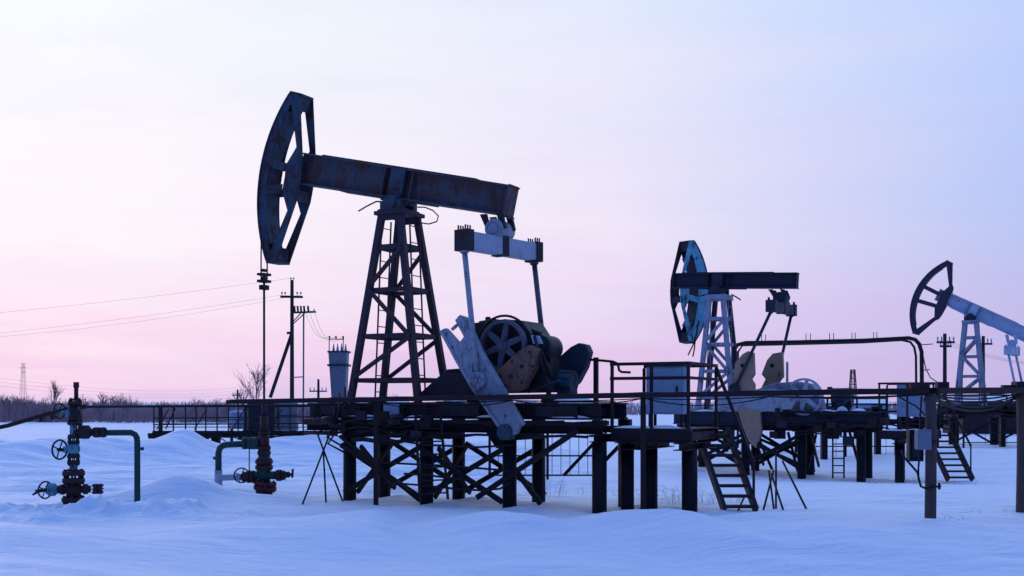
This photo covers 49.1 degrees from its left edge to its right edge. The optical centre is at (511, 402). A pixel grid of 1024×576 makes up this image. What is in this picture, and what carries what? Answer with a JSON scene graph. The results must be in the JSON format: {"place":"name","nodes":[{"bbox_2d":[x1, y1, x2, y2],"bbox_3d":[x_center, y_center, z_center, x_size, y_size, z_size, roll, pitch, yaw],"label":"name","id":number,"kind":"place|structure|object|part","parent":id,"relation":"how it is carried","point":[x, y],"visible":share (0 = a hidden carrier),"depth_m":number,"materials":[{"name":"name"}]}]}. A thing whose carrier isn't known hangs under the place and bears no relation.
{"place":"outdoors","nodes":[
{"label":"outdoors","id":0,"kind":"place"},
{"bbox_2d":[0,403,1023,575],"bbox_3d":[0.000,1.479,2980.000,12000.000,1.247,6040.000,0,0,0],"label":"snow ground","id":1,"kind":"structure","parent":0,"point":[186,515],"depth_m":15.49,"materials":[{"name":"white snow"}]},
{"bbox_2d":[0,394,11,407],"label":"bare tree","id":2,"kind":"object","parent":1,"relation":"on","point":[1,401],"visible":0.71,"depth_m":99.89,"materials":[{"name":"brown plant"}]},
{"bbox_2d":[2,399,15,414],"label":"bare bush","id":3,"kind":"object","parent":1,"relation":"on","point":[6,407],"visible":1,"depth_m":95.51,"materials":[{"name":"brown plant"}]},
{"bbox_2d":[9,396,26,420],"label":"bare bush","id":4,"kind":"object","parent":1,"relation":"on","point":[15,401],"visible":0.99,"depth_m":94.96,"materials":[{"name":"brown plant"}]},
{"bbox_2d":[19,363,26,398],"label":"pylon","id":5,"kind":"object","parent":1,"relation":"on","point":[22,366],"visible":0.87,"depth_m":499.84,"materials":[{"name":"metal"}]},
{"bbox_2d":[20,395,33,409],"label":"bare bush","id":6,"kind":"object","parent":1,"relation":"on","point":[28,400],"visible":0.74,"depth_m":99.43,"materials":[{"name":"brown plant"}]},
{"bbox_2d":[0,404,86,428],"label":"sagging pipe","id":7,"kind":"object","parent":1,"relation":"on","point":[40,417],"visible":0.8,"depth_m":22.96,"materials":[{"name":"black metal"}]},
{"bbox_2d":[35,397,52,421],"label":"bare bush","id":8,"kind":"object","parent":1,"relation":"on","point":[45,404],"visible":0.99,"depth_m":96.53,"materials":[{"name":"brown plant"}]},
{"bbox_2d":[48,381,64,405],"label":"bare tree","id":9,"kind":"object","parent":1,"relation":"on","point":[55,391],"visible":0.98,"depth_m":104.95,"materials":[{"name":"brown plant"}]},
{"bbox_2d":[80,394,92,410],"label":"bare bush","id":10,"kind":"object","parent":1,"relation":"on","point":[86,401],"visible":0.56,"depth_m":97.11,"materials":[{"name":"brown plant"}]},
{"bbox_2d":[32,382,143,503],"bbox_3d":[-6.904,0.860,18.267,1.717,2.380,0.364,0,0,-17],"label":"wellhead","id":11,"kind":"object","parent":1,"relation":"on","point":[72,488],"visible":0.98,"depth_m":18.15,"materials":[{"name":"red paint"}]},
{"bbox_2d":[93,401,107,421],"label":"bare bush","id":12,"kind":"object","parent":1,"relation":"on","point":[100,410],"visible":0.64,"depth_m":97.56,"materials":[{"name":"brown plant"}]},
{"bbox_2d":[97,392,110,420],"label":"bare tree","id":13,"kind":"object","parent":1,"relation":"on","point":[102,400],"visible":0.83,"depth_m":104.93,"materials":[{"name":"brown plant"}]},
{"bbox_2d":[109,395,121,404],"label":"bare tree","id":14,"kind":"object","parent":1,"relation":"on","point":[112,402],"visible":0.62,"depth_m":109.84,"materials":[{"name":"brown plant"}]},
{"bbox_2d":[112,393,123,421],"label":"bare bush","id":15,"kind":"object","parent":1,"relation":"on","point":[120,399],"visible":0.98,"depth_m":95.27,"materials":[{"name":"brown plant"}]},
{"bbox_2d":[125,394,141,410],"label":"bare bush","id":16,"kind":"object","parent":1,"relation":"on","point":[132,401],"visible":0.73,"depth_m":99.52,"materials":[{"name":"brown plant"}]},
{"bbox_2d":[191,397,204,415],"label":"bare bush","id":17,"kind":"object","parent":1,"relation":"on","point":[198,401],"visible":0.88,"depth_m":96.49,"materials":[{"name":"brown plant"}]},
{"bbox_2d":[78,404,337,443],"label":"pipe walkway","id":18,"kind":"structure","parent":1,"relation":"on","point":[217,436],"depth_m":39.47,"materials":[{"name":"black metal"}]},
{"bbox_2d":[229,410,243,440],"bbox_3d":[-10.474,1.179,43.000,0.835,1.743,0.835,0,0,0],"label":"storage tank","id":19,"kind":"object","parent":1,"relation":"on","point":[233,414],"visible":0.48,"depth_m":42.66,"materials":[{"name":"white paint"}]},
{"bbox_2d":[232,387,255,430],"bbox_3d":[-15.277,0.445,63.903,1.765,3.239,1.341,0,0,29],"label":"bare tree","id":20,"kind":"object","parent":1,"relation":"on","point":[240,397],"visible":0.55,"depth_m":63.85,"materials":[{"name":"brown plant"}]},
{"bbox_2d":[234,365,269,398],"bbox_3d":[-14.337,-0.107,62.304,2.316,4.285,2.179,0,0,0],"label":"bare tree","id":21,"kind":"object","parent":1,"relation":"on","point":[258,383],"visible":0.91,"depth_m":61.99,"materials":[{"name":"brown plant"}]},
{"bbox_2d":[213,404,293,494],"bbox_3d":[-4.998,1.040,21.661,1.604,2.019,0.438,0,0,6],"label":"wellhead","id":22,"kind":"object","parent":1,"relation":"on","point":[262,475],"visible":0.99,"depth_m":21.57,"materials":[{"name":"red paint"}]},
{"bbox_2d":[248,403,276,430],"bbox_3d":[-9.345,0.980,42.000,0.990,2.140,0.860,0,0,0],"label":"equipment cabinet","id":23,"kind":"object","parent":1,"relation":"on","point":[270,411],"visible":0.06,"depth_m":41.59,"materials":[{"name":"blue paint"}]},
{"bbox_3d":[-9.578,0.540,41.592,0.405,1.100,0.014,0,0,0],"label":"door","id":24,"kind":"part","parent":23,"relation":"part of","materials":[{"name":"blue paint"}]},
{"bbox_3d":[-9.112,0.540,41.592,0.405,1.100,0.014,0,0,0],"label":"door","id":25,"kind":"part","parent":23,"relation":"part of","materials":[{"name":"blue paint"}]},
{"bbox_2d":[276,403,298,430],"bbox_3d":[-8.415,0.980,42.000,0.846,2.140,0.846,0,0,0],"label":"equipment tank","id":26,"kind":"object","parent":1,"relation":"on","point":[294,411],"visible":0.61,"depth_m":41.66,"materials":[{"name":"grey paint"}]},
{"bbox_2d":[269,277,315,403],"bbox_3d":[-11.780,-2.224,59.990,2.563,8.947,0.480,0,0,0],"label":"utility pole","id":27,"kind":"object","parent":1,"relation":"on","point":[290,342],"visible":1,"depth_m":59.91,"materials":[{"name":"brown wood"}]},
{"bbox_2d":[2,295,278,332],"bbox_3d":[-25.457,-4.518,61.880,26.533,2.459,0.009,0,0,9],"label":"power line","id":28,"kind":"object","parent":27,"relation":"attached to","point":[133,317],"visible":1,"depth_m":61.22,"materials":[{"name":"metal"}]},
{"bbox_2d":[0,278,289,312],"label":"power line","id":29,"kind":"object","parent":27,"relation":"attached to","point":[143,297],"visible":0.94,"depth_m":59.88,"materials":[{"name":"metal"}]},
{"bbox_2d":[2,295,297,336],"bbox_3d":[-24.942,-4.643,63.880,28.408,2.209,0.009,0,0,16],"label":"power line","id":30,"kind":"object","parent":27,"relation":"attached to","point":[145,320],"visible":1,"depth_m":62.63,"materials":[{"name":"metal"}]},
{"bbox_2d":[309,379,326,397],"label":"utility pole","id":31,"kind":"object","parent":1,"relation":"on","point":[318,391],"visible":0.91,"depth_m":119.89,"materials":[{"name":"brown wood"}]},
{"bbox_2d":[301,434,342,504],"bbox_3d":[-3.277,1.215,19.296,0.298,1.333,0.828,0,0,36],"label":"rod tripod","id":32,"kind":"object","parent":1,"relation":"on","point":[323,453],"visible":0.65,"depth_m":19.38,"materials":[{"name":"black metal"}]},
{"bbox_2d":[327,336,350,397],"bbox_3d":[-6.249,-0.175,40.500,0.753,4.451,0.720,0,0,0],"label":"transformer","id":33,"kind":"object","parent":1,"relation":"on","point":[339,365],"visible":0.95,"depth_m":40.20,"materials":[{"name":"grey paint"}]},
{"bbox_2d":[414,409,448,500],"bbox_3d":[-1.346,0.875,18.700,0.724,1.520,0.405,0,0,12],"label":"ladder","id":34,"kind":"object","parent":1,"relation":"on","point":[418,454],"visible":1,"depth_m":18.67,"materials":[{"name":"black metal"}]},
{"bbox_2d":[303,418,631,513],"bbox_3d":[-0.893,1.241,19.570,5.904,1.918,1.753,0,0,27],"label":"pile foundation","id":35,"kind":"object","parent":1,"relation":"on","point":[535,431],"visible":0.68,"depth_m":19.02,"materials":[{"name":"black metal"}]},
{"bbox_2d":[321,387,493,452],"bbox_3d":[-1.849,0.313,19.143,3.371,1.177,0.364,0,0,27],"label":"pipe bundle","id":36,"kind":"object","parent":35,"relation":"on","point":[398,420],"visible":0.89,"depth_m":19.30,"materials":[{"name":"metal"}]},
{"bbox_2d":[257,91,627,447],"bbox_3d":[-1.599,-2.526,19.981,7.348,6.702,2.094,0,0,27],"label":"pumpjack","id":37,"kind":"object","parent":35,"relation":"on","point":[493,356],"visible":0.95,"depth_m":19.73,"materials":[{"name":"metal"}]},
{"bbox_2d":[590,357,630,399],"bbox_3d":[1.136,-0.397,19.266,1.926,0.827,0.070,0,0,27],"label":"handrail pipe","id":38,"kind":"object","parent":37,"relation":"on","point":[596,360],"visible":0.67,"depth_m":19.08,"materials":[{"name":"black metal"}]},
{"bbox_2d":[378,439,512,490],"bbox_3d":[-1.132,1.039,18.567,2.428,0.838,0.198,0,0,18],"label":"pipe barrier","id":39,"kind":"object","parent":35,"relation":"attached to","point":[455,466],"visible":1,"depth_m":18.56,"materials":[{"name":"grey metal"}]},
{"bbox_2d":[0,396,936,422],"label":"brushwood","id":40,"kind":"object","parent":1,"relation":"on","point":[138,415],"visible":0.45,"depth_m":97.83,"materials":[{"name":"brown plant"}]},
{"bbox_2d":[488,433,606,479],"bbox_3d":[0.810,1.447,25.532,2.701,1.606,0.093,0,0,0],"label":"wire fence","id":41,"kind":"object","parent":1,"relation":"on","point":[547,474],"visible":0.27,"depth_m":25.49,"materials":[{"name":"grey metal"}]},
{"bbox_2d":[226,381,1023,508],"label":"cable rack","id":42,"kind":"object","parent":1,"relation":"on","point":[942,390],"visible":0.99,"depth_m":17.13,"materials":[{"name":"metal"}]},
{"bbox_2d":[896,394,924,415],"bbox_3d":[5.757,0.012,16.200,0.469,0.384,0.024,0,0,0],"label":"cable","id":43,"kind":"object","parent":42,"relation":"hanging from","point":[918,408],"visible":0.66,"depth_m":16.19,"materials":[{"name":"black rubber"}]},
{"bbox_2d":[610,361,758,511],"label":"service platform","id":44,"kind":"structure","parent":1,"relation":"on","point":[627,438],"depth_m":17.87,"materials":[{"name":"metal"}]},
{"bbox_2d":[644,365,691,427],"bbox_3d":[2.503,-0.099,17.963,0.670,1.009,0.395,0,0,27],"label":"control cabinet","id":45,"kind":"object","parent":44,"relation":"on","point":[679,385],"visible":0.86,"depth_m":17.79,"materials":[{"name":"metal"}]},
{"bbox_3d":[2.425,-0.192,17.813,0.570,0.703,0.011,0,0,27],"label":"door","id":46,"kind":"part","parent":45,"relation":"part of","materials":[{"name":"paint"}]},
{"bbox_2d":[722,409,813,451],"bbox_3d":[9.106,1.339,38.909,3.527,2.622,0.997,0,0,0],"label":"catwalk","id":47,"kind":"object","parent":1,"relation":"on","point":[724,440],"visible":0.02,"depth_m":38.61,"materials":[{"name":"black metal"}]},
{"bbox_2d":[521,471,1015,518],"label":"dry grass","id":48,"kind":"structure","parent":1,"relation":"on","point":[710,493],"depth_m":19.35,"materials":[{"name":"brown plant"}]},
{"bbox_2d":[737,456,806,510],"bbox_3d":[4.135,1.389,17.976,1.322,1.040,0.579,0,0,0],"label":"rod tripod","id":49,"kind":"object","parent":1,"relation":"on","point":[771,478],"visible":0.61,"depth_m":18.05,"materials":[{"name":"black metal"}]},
{"bbox_2d":[676,424,882,481],"bbox_3d":[7.277,1.580,30.732,5.400,1.940,1.588,0,0,27],"label":"pile foundation","id":50,"kind":"object","parent":1,"relation":"on","point":[806,452],"visible":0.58,"depth_m":30.02,"materials":[{"name":"black metal"}]},
{"bbox_2d":[670,240,886,447],"bbox_3d":[7.103,-1.758,30.836,6.118,5.969,2.212,0,0,38],"label":"pumpjack","id":51,"kind":"object","parent":50,"relation":"on","point":[700,287],"visible":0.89,"depth_m":31.07,"materials":[{"name":"blue paint"}]},
{"bbox_2d":[760,408,887,471],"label":"platform","id":52,"kind":"structure","parent":51,"relation":"attached to","point":[819,425],"depth_m":29.32,"materials":[{"name":"metal"}]},
{"bbox_2d":[825,400,833,409],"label":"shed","id":53,"kind":"structure","parent":1,"relation":"on","point":[830,407],"depth_m":80.00,"materials":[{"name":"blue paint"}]},
{"bbox_2d":[794,431,894,456],"bbox_3d":[10.736,1.586,36.032,3.274,1.329,0.093,0,0,0],"label":"wire fence","id":54,"kind":"object","parent":1,"relation":"on","point":[795,447],"visible":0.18,"depth_m":36.02,"materials":[{"name":"grey metal"}]},
{"bbox_2d":[849,369,856,395],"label":"derrick","id":55,"kind":"object","parent":1,"relation":"on","point":[854,378],"visible":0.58,"depth_m":598.88,"materials":[{"name":"grey metal"}]},
{"bbox_2d":[820,398,889,459],"bbox_3d":[10.647,1.249,34.909,1.974,2.803,0.997,0,0,0],"label":"catwalk","id":56,"kind":"object","parent":1,"relation":"on","point":[823,448],"visible":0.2,"depth_m":34.63,"materials":[{"name":"black metal"}]},
{"bbox_2d":[852,399,890,425],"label":"shed","id":57,"kind":"structure","parent":1,"relation":"on","point":[866,407],"depth_m":85.08,"materials":[{"name":"paint"}]},
{"bbox_2d":[872,404,950,453],"bbox_3d":[13.132,1.351,36.909,2.294,2.598,0.997,0,0,0],"label":"catwalk","id":58,"kind":"object","parent":1,"relation":"on","point":[913,422],"visible":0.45,"depth_m":36.54,"materials":[{"name":"black metal"}]},
{"bbox_2d":[878,382,974,482],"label":"service platform","id":59,"kind":"structure","parent":1,"relation":"on","point":[898,436],"depth_m":28.86,"materials":[{"name":"metal"}]},
{"bbox_2d":[897,384,929,429],"bbox_3d":[10.398,0.112,29.006,0.824,1.233,0.395,0,0,27],"label":"control cabinet","id":60,"kind":"object","parent":59,"relation":"on","point":[913,411],"visible":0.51,"depth_m":28.89,"materials":[{"name":"metal"}]},
{"bbox_3d":[10.320,-0.053,28.855,0.724,0.784,0.011,0,0,27],"label":"door","id":61,"kind":"part","parent":60,"relation":"part of","materials":[{"name":"paint"}]},
{"bbox_2d":[924,393,936,518],"bbox_3d":[5.797,0.977,15.519,0.174,2.203,0.160,0,0,0],"label":"wooden post","id":62,"kind":"object","parent":1,"relation":"on","point":[930,458],"visible":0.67,"depth_m":15.45,"materials":[{"name":"brown wood"}]},
{"bbox_2d":[906,430,923,460],"bbox_3d":[5.634,0.601,15.650,0.200,0.440,0.160,0,0,0],"label":"junction box","id":63,"kind":"object","parent":62,"relation":"attached to","point":[912,453],"visible":0.62,"depth_m":15.59,"materials":[{"name":"blue paint"}]},
{"bbox_2d":[901,396,940,489],"bbox_3d":[5.628,0.557,15.426,0.555,1.294,0.053,0,0,0],"label":"drop cable","id":64,"kind":"object","parent":62,"relation":"attached to","point":[938,486],"visible":1,"depth_m":15.41,"materials":[{"name":"black rubber"}]},
{"bbox_2d":[915,429,935,449],"bbox_3d":[5.682,0.511,15.374,0.265,0.275,0.152,0,0,0],"label":"junction box","id":65,"kind":"object","parent":62,"relation":"attached to","point":[924,440],"visible":1,"depth_m":15.30,"materials":[{"name":"grey paint"}]},
{"bbox_2d":[936,334,954,381],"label":"utility pole","id":66,"kind":"object","parent":1,"relation":"on","point":[944,342],"visible":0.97,"depth_m":69.90,"materials":[{"name":"brown wood"}]},
{"bbox_2d":[937,394,1016,446],"bbox_3d":[18.380,1.173,42.909,4.405,2.954,0.997,0,0,0],"label":"catwalk","id":67,"kind":"object","parent":1,"relation":"on","point":[1004,412],"visible":0.55,"depth_m":42.54,"materials":[{"name":"black metal"}]},
{"bbox_2d":[942,396,1016,433],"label":"shed","id":68,"kind":"structure","parent":1,"relation":"on","point":[974,426],"depth_m":62.00,"materials":[{"name":"metal"}]},
{"bbox_2d":[986,415,998,433],"bbox_3d":[26.678,1.050,61.970,0.850,1.400,0.059,0,0,0],"label":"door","id":69,"kind":"structure","parent":68,"relation":"in","point":[987,418],"depth_m":61.94,"materials":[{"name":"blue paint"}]},
{"bbox_2d":[948,415,1016,444],"bbox_3d":[20.767,1.380,46.149,5.119,1.740,1.545,0,0,27],"label":"pile foundation","id":70,"kind":"object","parent":1,"relation":"on","point":[954,427],"visible":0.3,"depth_m":46.10,"materials":[{"name":"black metal"}]},
{"bbox_2d":[909,260,1023,414],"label":"pumpjack","id":71,"kind":"object","parent":70,"relation":"on","point":[974,314],"visible":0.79,"depth_m":46.81,"materials":[{"name":"paint"}]},
{"bbox_2d":[981,336,992,373],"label":"utility pole","id":72,"kind":"object","parent":1,"relation":"on","point":[983,343],"visible":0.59,"depth_m":74.90,"materials":[{"name":"brown wood"}]},
{"bbox_2d":[962,422,1016,447],"bbox_3d":[18.150,1.485,42.032,2.460,1.530,0.093,0,0,0],"label":"wire fence","id":73,"kind":"object","parent":1,"relation":"on","point":[963,437],"visible":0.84,"depth_m":41.98,"materials":[{"name":"black metal"}]},
{"bbox_2d":[1016,393,1023,512],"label":"wooden post","id":74,"kind":"object","parent":1,"relation":"on","point":[1020,460],"visible":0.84,"depth_m":17.44,"materials":[{"name":"brown wood"}]},
{"bbox_2d":[0,0,1023,402],"label":"sky","id":75,"kind":"structure","parent":0,"point":[858,149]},
{"bbox_2d":[731,332,936,447],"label":"pipe bridge","id":76,"kind":"structure","parent":0,"point":[837,341],"depth_m":40.95,"materials":[{"name":"black metal"}]}
]}

